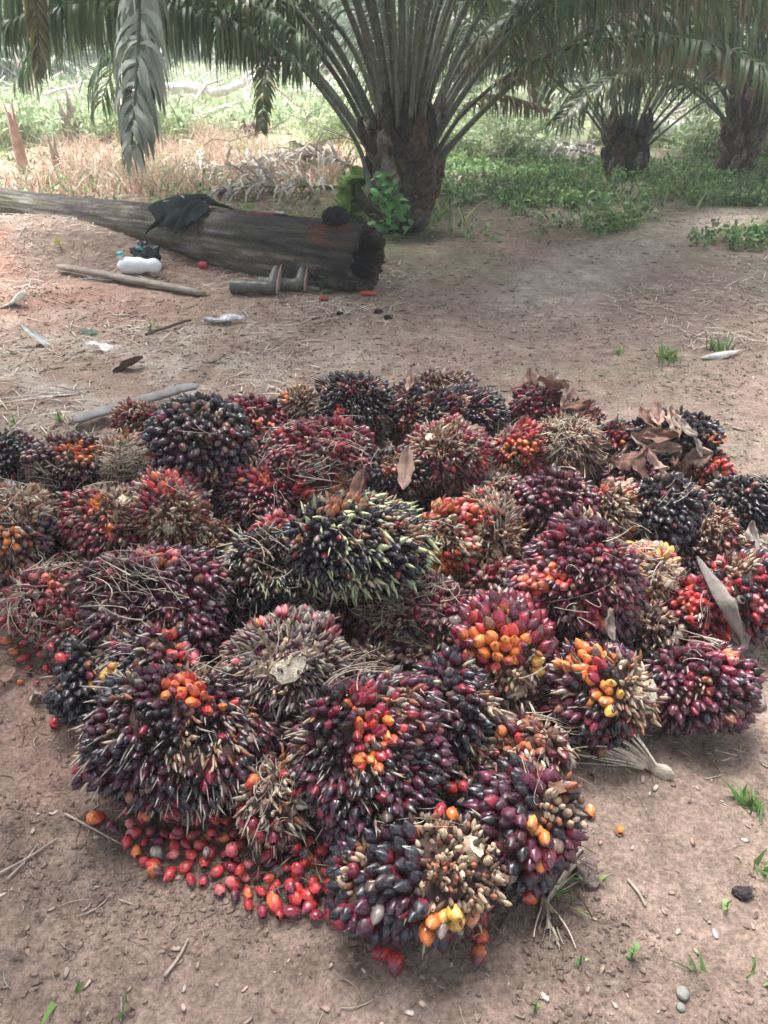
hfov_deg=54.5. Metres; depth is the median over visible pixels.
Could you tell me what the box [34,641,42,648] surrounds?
palm fruit
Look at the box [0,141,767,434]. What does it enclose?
leaf litter
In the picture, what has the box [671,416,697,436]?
dead leaf
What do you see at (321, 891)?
palm fruit
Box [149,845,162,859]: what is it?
palm fruit
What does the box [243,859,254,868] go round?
palm fruit
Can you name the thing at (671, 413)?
dead leaf
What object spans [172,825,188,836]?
palm fruit
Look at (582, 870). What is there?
stone
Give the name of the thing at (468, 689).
palm fruit bunch
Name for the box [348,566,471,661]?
palm fruit bunch
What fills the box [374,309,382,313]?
clod
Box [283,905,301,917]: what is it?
palm fruit
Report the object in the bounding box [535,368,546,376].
dead leaf
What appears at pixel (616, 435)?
palm fruit bunch
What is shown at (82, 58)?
bush
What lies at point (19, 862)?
straw stem
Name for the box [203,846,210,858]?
palm fruit
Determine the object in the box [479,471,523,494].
palm fruit bunch
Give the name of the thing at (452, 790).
palm fruit
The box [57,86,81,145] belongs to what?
tree stump
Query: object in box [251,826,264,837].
palm fruit
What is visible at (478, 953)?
fruit
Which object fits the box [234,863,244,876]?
palm fruit
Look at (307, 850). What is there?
palm fruit
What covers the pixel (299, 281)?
rubber boot
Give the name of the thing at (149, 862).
palm fruit
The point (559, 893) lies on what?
grass tuft
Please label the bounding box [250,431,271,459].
palm fruit bunch
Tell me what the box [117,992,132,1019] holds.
grass tuft
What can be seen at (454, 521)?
palm fruit bunch
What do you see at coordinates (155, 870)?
palm fruit
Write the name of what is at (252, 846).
straw bits
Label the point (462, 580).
palm fruit bunch
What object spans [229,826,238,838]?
palm fruit
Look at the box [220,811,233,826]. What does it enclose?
palm fruit
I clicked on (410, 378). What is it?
dead leaf
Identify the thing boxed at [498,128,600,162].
dead frond
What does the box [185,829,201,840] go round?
palm fruit
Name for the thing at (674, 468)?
dead leaf
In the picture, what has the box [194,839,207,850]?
palm fruit
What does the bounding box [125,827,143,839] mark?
palm fruit
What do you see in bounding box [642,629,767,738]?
palm fruit bunch
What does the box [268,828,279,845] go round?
palm fruit
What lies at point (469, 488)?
dead leaf
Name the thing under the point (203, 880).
palm fruit
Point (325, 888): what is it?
palm fruit
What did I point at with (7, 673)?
dead leaf
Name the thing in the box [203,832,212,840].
palm fruit
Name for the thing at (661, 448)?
dead leaf
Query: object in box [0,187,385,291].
fallen log
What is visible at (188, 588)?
palm fruit bunch
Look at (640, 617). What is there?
dead leaf
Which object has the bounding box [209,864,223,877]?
palm fruit
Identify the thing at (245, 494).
palm fruit bunch
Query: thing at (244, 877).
palm fruit
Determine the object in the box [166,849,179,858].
palm fruit
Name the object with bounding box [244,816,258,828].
palm fruit
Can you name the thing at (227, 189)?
dead frond
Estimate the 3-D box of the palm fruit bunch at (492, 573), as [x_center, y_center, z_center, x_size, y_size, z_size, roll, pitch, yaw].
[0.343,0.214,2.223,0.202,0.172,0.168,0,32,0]
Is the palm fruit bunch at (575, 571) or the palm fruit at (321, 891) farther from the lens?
the palm fruit bunch at (575, 571)
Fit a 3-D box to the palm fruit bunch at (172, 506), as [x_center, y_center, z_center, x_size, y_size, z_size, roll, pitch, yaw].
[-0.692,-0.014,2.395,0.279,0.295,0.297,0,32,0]
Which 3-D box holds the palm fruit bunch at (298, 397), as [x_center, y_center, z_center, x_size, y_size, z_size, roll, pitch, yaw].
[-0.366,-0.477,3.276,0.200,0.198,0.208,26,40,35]
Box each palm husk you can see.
[696,556,743,644]
[700,349,740,359]
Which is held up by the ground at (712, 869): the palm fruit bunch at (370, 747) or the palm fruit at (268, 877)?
the palm fruit bunch at (370, 747)
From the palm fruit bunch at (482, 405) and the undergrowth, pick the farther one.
the undergrowth
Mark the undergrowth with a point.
(28, 111)
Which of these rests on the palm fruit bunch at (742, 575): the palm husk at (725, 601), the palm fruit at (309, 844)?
the palm husk at (725, 601)
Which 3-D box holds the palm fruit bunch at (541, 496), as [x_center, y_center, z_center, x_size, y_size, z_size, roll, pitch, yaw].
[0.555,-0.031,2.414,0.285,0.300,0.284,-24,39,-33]
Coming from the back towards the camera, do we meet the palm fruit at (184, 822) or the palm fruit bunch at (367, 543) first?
the palm fruit bunch at (367, 543)
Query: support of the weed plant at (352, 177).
on the ground at (712, 869)
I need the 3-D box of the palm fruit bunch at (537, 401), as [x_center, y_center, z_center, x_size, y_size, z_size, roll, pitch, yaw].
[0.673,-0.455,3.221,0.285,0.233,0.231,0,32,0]
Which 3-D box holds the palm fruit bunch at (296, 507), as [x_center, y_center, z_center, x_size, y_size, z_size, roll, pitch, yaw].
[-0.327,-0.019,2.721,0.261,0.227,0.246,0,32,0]
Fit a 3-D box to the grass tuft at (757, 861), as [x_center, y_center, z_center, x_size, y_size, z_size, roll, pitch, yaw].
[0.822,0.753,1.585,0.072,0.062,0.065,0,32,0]
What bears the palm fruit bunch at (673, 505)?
on the palm fruit bunch at (688, 553)
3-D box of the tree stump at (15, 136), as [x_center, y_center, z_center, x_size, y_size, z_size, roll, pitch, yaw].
[-4.571,-4.624,9.262,0.166,0.945,0.154,0,32,0]
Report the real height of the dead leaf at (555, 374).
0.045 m
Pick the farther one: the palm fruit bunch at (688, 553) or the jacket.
the jacket
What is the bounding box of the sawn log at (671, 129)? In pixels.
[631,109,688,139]
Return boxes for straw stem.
[0,838,56,873]
[6,843,38,879]
[64,812,121,844]
[163,938,188,976]
[627,878,645,905]
[732,426,745,430]
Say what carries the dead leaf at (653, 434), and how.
on the palm fruit bunch at (704, 426)
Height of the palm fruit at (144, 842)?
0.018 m
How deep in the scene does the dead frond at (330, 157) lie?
8.76 m
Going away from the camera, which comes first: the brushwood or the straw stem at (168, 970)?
the straw stem at (168, 970)
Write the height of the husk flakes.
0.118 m
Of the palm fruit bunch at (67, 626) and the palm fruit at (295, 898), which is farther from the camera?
the palm fruit bunch at (67, 626)
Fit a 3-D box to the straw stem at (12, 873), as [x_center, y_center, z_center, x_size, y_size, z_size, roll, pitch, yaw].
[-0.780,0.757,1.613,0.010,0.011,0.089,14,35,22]
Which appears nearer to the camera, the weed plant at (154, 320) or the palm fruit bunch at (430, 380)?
the palm fruit bunch at (430, 380)
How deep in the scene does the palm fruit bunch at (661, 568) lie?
2.10 m
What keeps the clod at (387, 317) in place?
on the ground at (712, 869)
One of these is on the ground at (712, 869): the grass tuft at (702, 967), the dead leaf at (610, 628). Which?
the grass tuft at (702, 967)
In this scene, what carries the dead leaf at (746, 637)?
on the palm fruit bunch at (742, 575)
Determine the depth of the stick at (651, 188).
8.97 m
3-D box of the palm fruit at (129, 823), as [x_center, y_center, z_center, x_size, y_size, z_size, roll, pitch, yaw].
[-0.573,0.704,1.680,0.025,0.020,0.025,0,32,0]
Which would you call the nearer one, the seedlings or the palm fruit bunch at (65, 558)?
the palm fruit bunch at (65, 558)
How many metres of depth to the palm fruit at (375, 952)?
1.43 m
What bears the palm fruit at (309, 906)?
on the ground at (712, 869)
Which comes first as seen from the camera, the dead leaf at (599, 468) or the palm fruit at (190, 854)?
the palm fruit at (190, 854)
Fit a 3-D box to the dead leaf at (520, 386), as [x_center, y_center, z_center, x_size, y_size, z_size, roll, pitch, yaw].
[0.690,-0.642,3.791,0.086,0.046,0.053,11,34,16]
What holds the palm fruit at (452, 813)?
on the palm fruit bunch at (431, 879)
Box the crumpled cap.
[322,205,350,224]
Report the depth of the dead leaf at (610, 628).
1.84 m
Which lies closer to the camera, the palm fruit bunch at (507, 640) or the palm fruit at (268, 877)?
the palm fruit at (268, 877)
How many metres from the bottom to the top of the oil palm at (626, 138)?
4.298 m
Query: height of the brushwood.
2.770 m
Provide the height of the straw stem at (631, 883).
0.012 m
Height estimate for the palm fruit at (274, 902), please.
0.031 m
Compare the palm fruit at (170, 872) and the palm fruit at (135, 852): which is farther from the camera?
the palm fruit at (135, 852)
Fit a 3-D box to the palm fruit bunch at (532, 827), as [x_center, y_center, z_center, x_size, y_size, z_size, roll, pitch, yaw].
[0.287,0.634,1.540,0.262,0.258,0.274,0,32,0]
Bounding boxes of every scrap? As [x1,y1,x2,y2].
[0,290,26,307]
[19,323,49,346]
[79,327,97,334]
[84,341,118,351]
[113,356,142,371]
[198,261,208,267]
[201,354,225,362]
[203,314,244,321]
[358,291,376,294]
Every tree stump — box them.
[2,99,30,173]
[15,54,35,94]
[46,131,61,170]
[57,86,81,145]
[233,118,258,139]
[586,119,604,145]
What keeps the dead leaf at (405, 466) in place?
on the palm fruit bunch at (384, 473)
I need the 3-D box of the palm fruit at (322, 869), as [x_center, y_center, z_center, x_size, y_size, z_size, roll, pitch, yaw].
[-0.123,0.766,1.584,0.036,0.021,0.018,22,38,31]
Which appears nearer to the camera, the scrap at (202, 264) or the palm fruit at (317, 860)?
the palm fruit at (317, 860)
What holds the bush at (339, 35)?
on the ground at (712, 869)
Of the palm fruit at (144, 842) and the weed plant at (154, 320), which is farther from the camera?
the weed plant at (154, 320)
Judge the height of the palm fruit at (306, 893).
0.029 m
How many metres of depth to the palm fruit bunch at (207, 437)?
2.42 m
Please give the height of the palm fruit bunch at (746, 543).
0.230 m
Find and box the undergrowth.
[0,60,767,163]
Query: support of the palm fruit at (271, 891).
on the palm fruit at (274, 902)
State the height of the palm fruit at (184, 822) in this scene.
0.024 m
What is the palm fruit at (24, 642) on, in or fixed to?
on the ground at (712, 869)
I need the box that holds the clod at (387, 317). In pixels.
[384,314,392,319]
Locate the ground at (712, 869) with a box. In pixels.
[0,51,767,1023]
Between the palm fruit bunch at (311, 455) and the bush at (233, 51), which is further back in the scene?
the bush at (233, 51)
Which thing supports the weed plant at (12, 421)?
on the ground at (712, 869)
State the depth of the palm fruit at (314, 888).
1.53 m
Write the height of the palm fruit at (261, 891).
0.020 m
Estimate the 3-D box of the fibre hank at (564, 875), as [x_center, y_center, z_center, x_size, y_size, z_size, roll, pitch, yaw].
[0.397,0.753,1.564,0.067,0.074,0.162,23,38,32]
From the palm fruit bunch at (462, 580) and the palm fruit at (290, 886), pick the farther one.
the palm fruit bunch at (462, 580)
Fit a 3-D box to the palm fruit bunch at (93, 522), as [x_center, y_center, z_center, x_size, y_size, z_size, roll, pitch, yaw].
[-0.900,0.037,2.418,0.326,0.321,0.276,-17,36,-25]
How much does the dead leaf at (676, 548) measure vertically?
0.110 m
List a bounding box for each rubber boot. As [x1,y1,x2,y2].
[229,264,281,294]
[258,265,308,291]
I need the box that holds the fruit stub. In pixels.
[319,295,328,300]
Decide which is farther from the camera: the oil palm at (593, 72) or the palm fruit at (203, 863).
the oil palm at (593, 72)
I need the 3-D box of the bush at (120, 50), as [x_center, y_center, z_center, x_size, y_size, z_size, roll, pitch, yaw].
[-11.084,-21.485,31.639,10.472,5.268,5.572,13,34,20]
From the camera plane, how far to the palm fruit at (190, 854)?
1.60 m
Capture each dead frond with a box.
[160,145,243,186]
[194,143,327,181]
[205,155,336,206]
[263,133,360,179]
[450,170,513,190]
[479,122,595,150]
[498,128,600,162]
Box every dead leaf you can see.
[0,665,16,682]
[29,689,41,699]
[334,471,365,489]
[349,468,363,499]
[352,630,359,639]
[396,447,414,489]
[405,368,414,390]
[463,483,473,492]
[510,381,528,389]
[525,366,537,384]
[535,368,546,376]
[537,374,569,390]
[548,781,580,792]
[552,371,559,378]
[560,388,576,413]
[560,399,590,412]
[588,408,597,425]
[591,436,612,449]
[594,461,604,472]
[604,608,615,639]
[608,451,645,469]
[615,445,629,456]
[631,432,653,447]
[631,447,649,478]
[631,609,648,624]
[639,406,661,430]
[640,427,677,442]
[647,440,681,454]
[647,447,669,469]
[650,401,664,425]
[666,405,683,438]
[668,464,680,472]
[669,440,680,465]
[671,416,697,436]
[673,544,679,551]
[678,458,689,475]
[685,447,713,466]
[693,437,702,456]
[709,432,727,442]
[713,471,718,478]
[732,621,750,648]
[744,520,759,550]
[759,537,767,545]
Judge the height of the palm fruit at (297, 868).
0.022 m
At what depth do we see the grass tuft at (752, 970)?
1.42 m
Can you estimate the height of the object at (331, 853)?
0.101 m
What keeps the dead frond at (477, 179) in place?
on the ground at (712, 869)
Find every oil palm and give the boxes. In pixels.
[0,0,767,235]
[0,2,95,86]
[24,0,170,175]
[46,2,179,84]
[213,0,379,74]
[321,0,618,98]
[362,0,722,139]
[410,0,767,180]
[492,18,684,106]
[495,0,767,177]
[544,11,767,118]
[558,19,765,107]
[632,12,764,122]
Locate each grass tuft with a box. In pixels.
[41,979,83,1023]
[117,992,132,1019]
[556,878,589,917]
[567,854,611,885]
[610,342,623,355]
[649,336,685,364]
[657,950,706,971]
[705,331,736,351]
[720,777,767,822]
[745,954,767,985]
[753,848,767,879]
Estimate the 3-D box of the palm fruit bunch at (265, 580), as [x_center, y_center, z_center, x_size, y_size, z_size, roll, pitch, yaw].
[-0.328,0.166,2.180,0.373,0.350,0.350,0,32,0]
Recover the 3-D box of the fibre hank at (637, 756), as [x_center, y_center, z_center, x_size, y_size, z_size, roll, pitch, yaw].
[0.524,0.507,1.853,0.350,0.190,0.249,0,32,0]
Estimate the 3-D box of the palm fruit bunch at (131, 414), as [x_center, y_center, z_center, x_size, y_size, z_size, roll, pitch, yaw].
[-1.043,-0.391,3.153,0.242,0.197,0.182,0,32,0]
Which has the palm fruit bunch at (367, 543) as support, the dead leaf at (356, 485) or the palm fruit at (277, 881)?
the dead leaf at (356, 485)
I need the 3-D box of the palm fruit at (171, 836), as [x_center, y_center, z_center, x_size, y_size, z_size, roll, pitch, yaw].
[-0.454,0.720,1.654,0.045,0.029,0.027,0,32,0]
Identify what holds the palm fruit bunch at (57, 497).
on the ground at (712, 869)
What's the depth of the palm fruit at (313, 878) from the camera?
1.56 m
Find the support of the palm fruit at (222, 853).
on the ground at (712, 869)
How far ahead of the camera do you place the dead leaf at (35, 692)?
2.00 m
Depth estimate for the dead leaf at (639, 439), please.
2.80 m
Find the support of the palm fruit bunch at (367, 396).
on the ground at (712, 869)
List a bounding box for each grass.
[0,77,767,232]
[0,112,365,198]
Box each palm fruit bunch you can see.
[0,427,34,486]
[0,475,62,598]
[0,554,80,644]
[18,431,100,498]
[39,605,84,667]
[41,626,102,727]
[50,490,82,506]
[52,545,92,572]
[55,477,150,560]
[68,537,240,663]
[68,644,280,836]
[89,426,154,489]
[92,618,207,690]
[108,396,157,433]
[121,465,213,546]
[136,391,256,490]
[190,516,239,559]
[205,648,223,669]
[209,455,296,532]
[212,602,355,721]
[216,517,326,620]
[223,392,288,437]
[224,599,255,637]
[229,743,314,860]
[247,507,289,531]
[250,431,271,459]
[253,704,301,768]
[256,408,378,514]
[277,381,316,416]
[281,403,308,426]
[281,647,461,849]
[282,487,443,607]
[291,501,305,515]
[307,369,394,447]
[313,590,356,635]
[324,802,511,958]
[342,637,394,680]
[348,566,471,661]
[368,443,432,501]
[378,629,451,671]
[387,377,426,446]
[401,413,496,496]
[402,367,480,392]
[410,642,513,776]
[411,490,453,514]
[419,382,512,437]
[421,494,490,581]
[437,741,514,812]
[446,586,559,702]
[447,492,464,496]
[451,561,485,591]
[456,749,589,898]
[462,485,528,562]
[465,555,518,596]
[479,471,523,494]
[483,702,585,778]
[491,415,551,480]
[494,683,545,725]
[504,502,651,647]
[507,382,562,425]
[510,460,604,540]
[515,532,530,560]
[537,408,610,479]
[539,632,670,759]
[552,396,607,428]
[577,450,609,487]
[592,476,641,541]
[598,413,633,456]
[598,451,666,482]
[623,531,688,601]
[624,597,685,658]
[625,405,724,472]
[630,471,713,546]
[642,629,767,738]
[662,572,732,645]
[676,539,717,577]
[677,445,736,490]
[695,500,745,554]
[704,467,767,535]
[710,546,767,646]
[715,531,767,563]
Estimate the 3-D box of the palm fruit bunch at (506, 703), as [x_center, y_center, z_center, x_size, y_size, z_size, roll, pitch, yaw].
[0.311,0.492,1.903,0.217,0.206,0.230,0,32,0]
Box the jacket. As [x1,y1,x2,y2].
[145,193,236,236]
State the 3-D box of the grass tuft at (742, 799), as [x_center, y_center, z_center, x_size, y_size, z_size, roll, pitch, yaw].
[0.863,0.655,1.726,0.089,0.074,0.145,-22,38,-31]
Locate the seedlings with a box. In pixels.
[29,230,756,386]
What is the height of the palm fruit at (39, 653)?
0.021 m
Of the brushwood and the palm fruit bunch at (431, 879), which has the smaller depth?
the palm fruit bunch at (431, 879)
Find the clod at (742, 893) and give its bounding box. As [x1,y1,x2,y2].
[731,886,753,901]
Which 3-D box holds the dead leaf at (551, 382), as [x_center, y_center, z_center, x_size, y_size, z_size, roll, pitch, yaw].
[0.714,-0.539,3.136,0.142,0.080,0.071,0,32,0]
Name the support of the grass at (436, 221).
on the ground at (712, 869)
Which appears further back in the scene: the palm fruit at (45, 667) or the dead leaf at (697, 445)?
the dead leaf at (697, 445)
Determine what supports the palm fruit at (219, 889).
on the ground at (712, 869)
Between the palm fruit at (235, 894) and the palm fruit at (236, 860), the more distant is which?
the palm fruit at (236, 860)
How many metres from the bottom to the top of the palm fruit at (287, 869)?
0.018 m
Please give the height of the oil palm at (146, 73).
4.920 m
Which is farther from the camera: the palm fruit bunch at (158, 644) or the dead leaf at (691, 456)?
the dead leaf at (691, 456)
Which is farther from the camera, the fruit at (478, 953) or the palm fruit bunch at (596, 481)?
the palm fruit bunch at (596, 481)
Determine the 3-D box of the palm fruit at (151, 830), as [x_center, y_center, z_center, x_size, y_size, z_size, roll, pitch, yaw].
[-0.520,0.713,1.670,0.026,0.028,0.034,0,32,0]
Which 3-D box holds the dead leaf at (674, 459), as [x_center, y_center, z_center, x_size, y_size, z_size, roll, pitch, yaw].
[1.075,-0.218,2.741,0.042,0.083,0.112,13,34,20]
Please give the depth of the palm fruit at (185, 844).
1.63 m
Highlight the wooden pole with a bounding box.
[55,264,205,295]
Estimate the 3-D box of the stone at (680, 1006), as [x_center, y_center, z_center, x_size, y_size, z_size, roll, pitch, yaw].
[0.546,0.911,1.372,0.015,0.010,0.018,0,32,0]
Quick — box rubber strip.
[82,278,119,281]
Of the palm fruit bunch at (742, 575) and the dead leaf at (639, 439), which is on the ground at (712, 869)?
the palm fruit bunch at (742, 575)
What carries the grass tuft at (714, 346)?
on the ground at (712, 869)
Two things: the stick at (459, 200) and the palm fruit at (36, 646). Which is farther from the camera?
the stick at (459, 200)
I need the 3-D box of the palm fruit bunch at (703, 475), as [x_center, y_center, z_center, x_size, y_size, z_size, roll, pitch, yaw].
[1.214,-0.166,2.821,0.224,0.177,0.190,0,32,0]
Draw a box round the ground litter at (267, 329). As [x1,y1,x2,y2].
[0,190,767,512]
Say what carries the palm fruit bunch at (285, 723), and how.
on the ground at (712, 869)
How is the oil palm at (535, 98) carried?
on the ground at (712, 869)
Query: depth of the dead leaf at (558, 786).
1.48 m
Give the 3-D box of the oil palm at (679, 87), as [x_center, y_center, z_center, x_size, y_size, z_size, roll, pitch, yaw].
[7.149,-14.829,21.600,9.235,5.840,9.950,0,32,0]
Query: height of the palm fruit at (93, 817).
0.032 m
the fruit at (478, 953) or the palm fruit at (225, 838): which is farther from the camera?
the palm fruit at (225, 838)
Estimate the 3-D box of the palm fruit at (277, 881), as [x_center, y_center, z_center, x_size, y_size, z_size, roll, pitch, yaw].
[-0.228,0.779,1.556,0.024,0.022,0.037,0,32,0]
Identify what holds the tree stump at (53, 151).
on the ground at (712, 869)
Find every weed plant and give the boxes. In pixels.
[7,413,15,424]
[53,238,60,247]
[53,408,62,422]
[145,319,156,329]
[239,201,253,210]
[314,274,334,292]
[332,165,367,222]
[530,1001,540,1012]
[575,955,588,964]
[626,942,639,959]
[719,899,731,909]
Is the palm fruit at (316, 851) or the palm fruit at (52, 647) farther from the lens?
the palm fruit at (52, 647)
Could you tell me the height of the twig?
1.367 m
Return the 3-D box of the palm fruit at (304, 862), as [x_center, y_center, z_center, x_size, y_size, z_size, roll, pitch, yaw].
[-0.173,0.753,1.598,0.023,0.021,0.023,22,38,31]
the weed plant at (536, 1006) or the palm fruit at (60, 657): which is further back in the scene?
the palm fruit at (60, 657)
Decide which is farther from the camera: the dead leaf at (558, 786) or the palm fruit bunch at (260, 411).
the palm fruit bunch at (260, 411)
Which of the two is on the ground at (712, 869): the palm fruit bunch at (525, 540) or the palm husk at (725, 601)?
the palm fruit bunch at (525, 540)
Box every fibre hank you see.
[5,385,84,402]
[533,892,575,949]
[543,706,674,779]
[546,846,596,901]
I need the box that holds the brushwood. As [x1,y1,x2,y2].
[0,37,725,129]
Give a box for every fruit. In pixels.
[0,636,11,644]
[7,647,19,655]
[17,654,30,662]
[18,639,29,645]
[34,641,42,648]
[37,650,42,658]
[42,663,49,671]
[47,642,56,652]
[49,716,60,729]
[55,652,66,662]
[85,810,107,824]
[105,820,118,833]
[121,834,132,850]
[124,818,135,828]
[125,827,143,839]
[130,844,140,857]
[136,811,150,824]
[139,837,148,847]
[139,855,150,865]
[145,822,157,837]
[145,858,161,867]
[147,862,163,878]
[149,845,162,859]
[150,835,163,845]
[159,812,170,822]
[160,826,170,839]
[163,866,176,881]
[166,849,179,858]
[168,838,179,850]
[169,808,185,825]
[169,832,188,840]
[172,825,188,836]
[178,861,193,873]
[180,839,192,849]
[181,817,191,827]
[184,849,197,860]
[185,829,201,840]
[186,872,195,887]
[193,813,202,826]
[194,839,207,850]
[198,873,208,886]
[199,856,209,868]
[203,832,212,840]
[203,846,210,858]
[206,827,216,839]
[208,813,221,825]
[209,844,216,859]
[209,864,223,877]
[213,832,230,842]
[214,883,225,895]
[219,846,228,859]
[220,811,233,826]
[221,861,236,872]
[225,842,237,857]
[225,876,242,889]
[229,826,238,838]
[230,887,239,903]
[233,854,240,864]
[234,839,247,851]
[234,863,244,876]
[239,832,249,839]
[239,872,249,881]
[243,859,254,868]
[243,884,252,898]
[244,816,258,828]
[244,897,253,910]
[245,774,260,788]
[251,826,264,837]
[251,870,263,881]
[255,844,262,853]
[255,886,266,896]
[257,902,266,918]
[260,847,273,862]
[261,858,279,868]
[263,873,274,882]
[266,889,280,898]
[266,892,282,913]
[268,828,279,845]
[269,878,280,890]
[270,865,283,878]
[276,907,284,919]
[282,863,290,872]
[283,851,291,862]
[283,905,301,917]
[284,878,295,893]
[286,891,303,906]
[290,842,301,853]
[291,862,304,875]
[291,873,303,881]
[293,879,302,891]
[299,858,309,868]
[300,847,312,858]
[300,888,316,900]
[302,898,317,913]
[304,834,314,848]
[307,854,321,867]
[307,874,319,885]
[309,883,320,893]
[310,909,323,921]
[313,845,327,856]
[314,882,324,895]
[319,867,327,877]
[322,878,329,885]
[323,886,328,896]
[324,912,328,921]
[369,944,391,960]
[387,950,404,978]
[434,801,446,817]
[443,781,458,796]
[446,806,458,820]
[457,780,467,792]
[470,944,486,967]
[473,927,488,943]
[522,890,537,904]
[585,803,594,818]
[615,825,623,833]
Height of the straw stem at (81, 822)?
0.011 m
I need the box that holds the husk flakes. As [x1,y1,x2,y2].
[0,288,767,1023]
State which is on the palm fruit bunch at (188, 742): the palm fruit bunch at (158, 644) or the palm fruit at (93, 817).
the palm fruit bunch at (158, 644)
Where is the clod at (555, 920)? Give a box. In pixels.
[544,913,562,928]
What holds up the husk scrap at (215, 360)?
on the ground at (712, 869)
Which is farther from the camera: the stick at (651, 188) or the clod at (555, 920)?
the stick at (651, 188)
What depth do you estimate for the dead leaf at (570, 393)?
3.14 m
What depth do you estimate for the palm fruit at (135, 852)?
1.61 m
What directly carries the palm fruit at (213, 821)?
on the ground at (712, 869)
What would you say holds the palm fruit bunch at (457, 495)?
on the ground at (712, 869)
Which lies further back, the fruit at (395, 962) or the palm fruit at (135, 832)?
the palm fruit at (135, 832)
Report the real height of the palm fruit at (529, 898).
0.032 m
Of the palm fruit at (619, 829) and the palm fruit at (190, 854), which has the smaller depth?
the palm fruit at (190, 854)
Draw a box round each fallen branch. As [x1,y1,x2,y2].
[31,55,121,97]
[165,19,284,97]
[192,63,262,121]
[293,65,361,96]
[325,51,358,81]
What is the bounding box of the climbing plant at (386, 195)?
[361,171,413,239]
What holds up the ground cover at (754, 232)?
on the ground at (712, 869)
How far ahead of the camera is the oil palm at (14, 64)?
20.99 m
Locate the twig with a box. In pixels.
[204,68,360,169]
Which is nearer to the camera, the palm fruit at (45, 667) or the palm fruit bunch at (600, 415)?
the palm fruit at (45, 667)
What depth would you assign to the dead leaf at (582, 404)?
3.09 m
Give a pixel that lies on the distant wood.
(196, 56)
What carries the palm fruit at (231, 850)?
on the palm fruit at (236, 860)
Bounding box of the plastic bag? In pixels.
[129,241,160,260]
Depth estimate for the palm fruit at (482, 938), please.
1.47 m
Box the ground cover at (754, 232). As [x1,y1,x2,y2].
[0,137,767,251]
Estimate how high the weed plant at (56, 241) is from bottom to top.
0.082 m
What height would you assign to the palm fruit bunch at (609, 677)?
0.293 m
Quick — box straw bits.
[0,296,767,1023]
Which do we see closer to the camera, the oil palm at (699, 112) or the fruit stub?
the fruit stub
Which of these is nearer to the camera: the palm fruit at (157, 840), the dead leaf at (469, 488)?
the palm fruit at (157, 840)
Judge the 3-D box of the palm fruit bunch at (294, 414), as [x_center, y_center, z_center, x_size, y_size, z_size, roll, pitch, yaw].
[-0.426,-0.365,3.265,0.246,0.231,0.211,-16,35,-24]
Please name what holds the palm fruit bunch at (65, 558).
on the ground at (712, 869)
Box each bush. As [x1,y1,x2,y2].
[0,3,29,80]
[2,0,89,70]
[22,0,193,68]
[214,4,307,69]
[299,0,379,63]
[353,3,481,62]
[487,8,513,74]
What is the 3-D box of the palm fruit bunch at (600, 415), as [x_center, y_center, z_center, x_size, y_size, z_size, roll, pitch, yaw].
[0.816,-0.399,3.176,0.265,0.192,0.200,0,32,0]
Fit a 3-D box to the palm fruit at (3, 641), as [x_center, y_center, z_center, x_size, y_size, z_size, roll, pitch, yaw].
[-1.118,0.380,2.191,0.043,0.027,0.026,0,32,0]
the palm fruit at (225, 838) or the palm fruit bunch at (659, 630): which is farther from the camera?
the palm fruit bunch at (659, 630)
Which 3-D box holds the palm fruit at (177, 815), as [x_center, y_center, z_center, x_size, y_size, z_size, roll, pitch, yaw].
[-0.470,0.691,1.696,0.040,0.033,0.049,0,32,0]
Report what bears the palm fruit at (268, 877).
on the palm fruit at (277, 881)
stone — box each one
[574,854,599,888]
[676,985,689,1000]
[676,1002,684,1011]
[750,695,766,710]
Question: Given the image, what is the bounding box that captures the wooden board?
[71,383,198,422]
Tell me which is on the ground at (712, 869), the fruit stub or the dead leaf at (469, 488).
the fruit stub
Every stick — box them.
[144,319,191,334]
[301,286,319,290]
[449,194,495,205]
[645,184,767,200]
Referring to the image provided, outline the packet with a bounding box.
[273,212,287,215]
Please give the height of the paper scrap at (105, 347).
0.077 m
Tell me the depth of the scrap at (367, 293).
5.23 m
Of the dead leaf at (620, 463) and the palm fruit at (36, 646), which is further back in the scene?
the dead leaf at (620, 463)
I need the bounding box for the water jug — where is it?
[117,251,161,273]
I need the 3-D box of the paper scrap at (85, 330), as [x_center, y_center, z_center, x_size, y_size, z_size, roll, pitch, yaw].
[-1.812,-1.105,4.566,0.120,0.061,0.029,7,33,12]
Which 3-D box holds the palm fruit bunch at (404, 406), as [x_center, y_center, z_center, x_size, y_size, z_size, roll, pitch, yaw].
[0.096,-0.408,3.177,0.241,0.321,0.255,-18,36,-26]
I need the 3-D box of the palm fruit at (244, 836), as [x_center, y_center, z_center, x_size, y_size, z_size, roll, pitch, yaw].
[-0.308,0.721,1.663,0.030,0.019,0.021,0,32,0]
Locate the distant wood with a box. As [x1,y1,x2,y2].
[63,0,730,61]

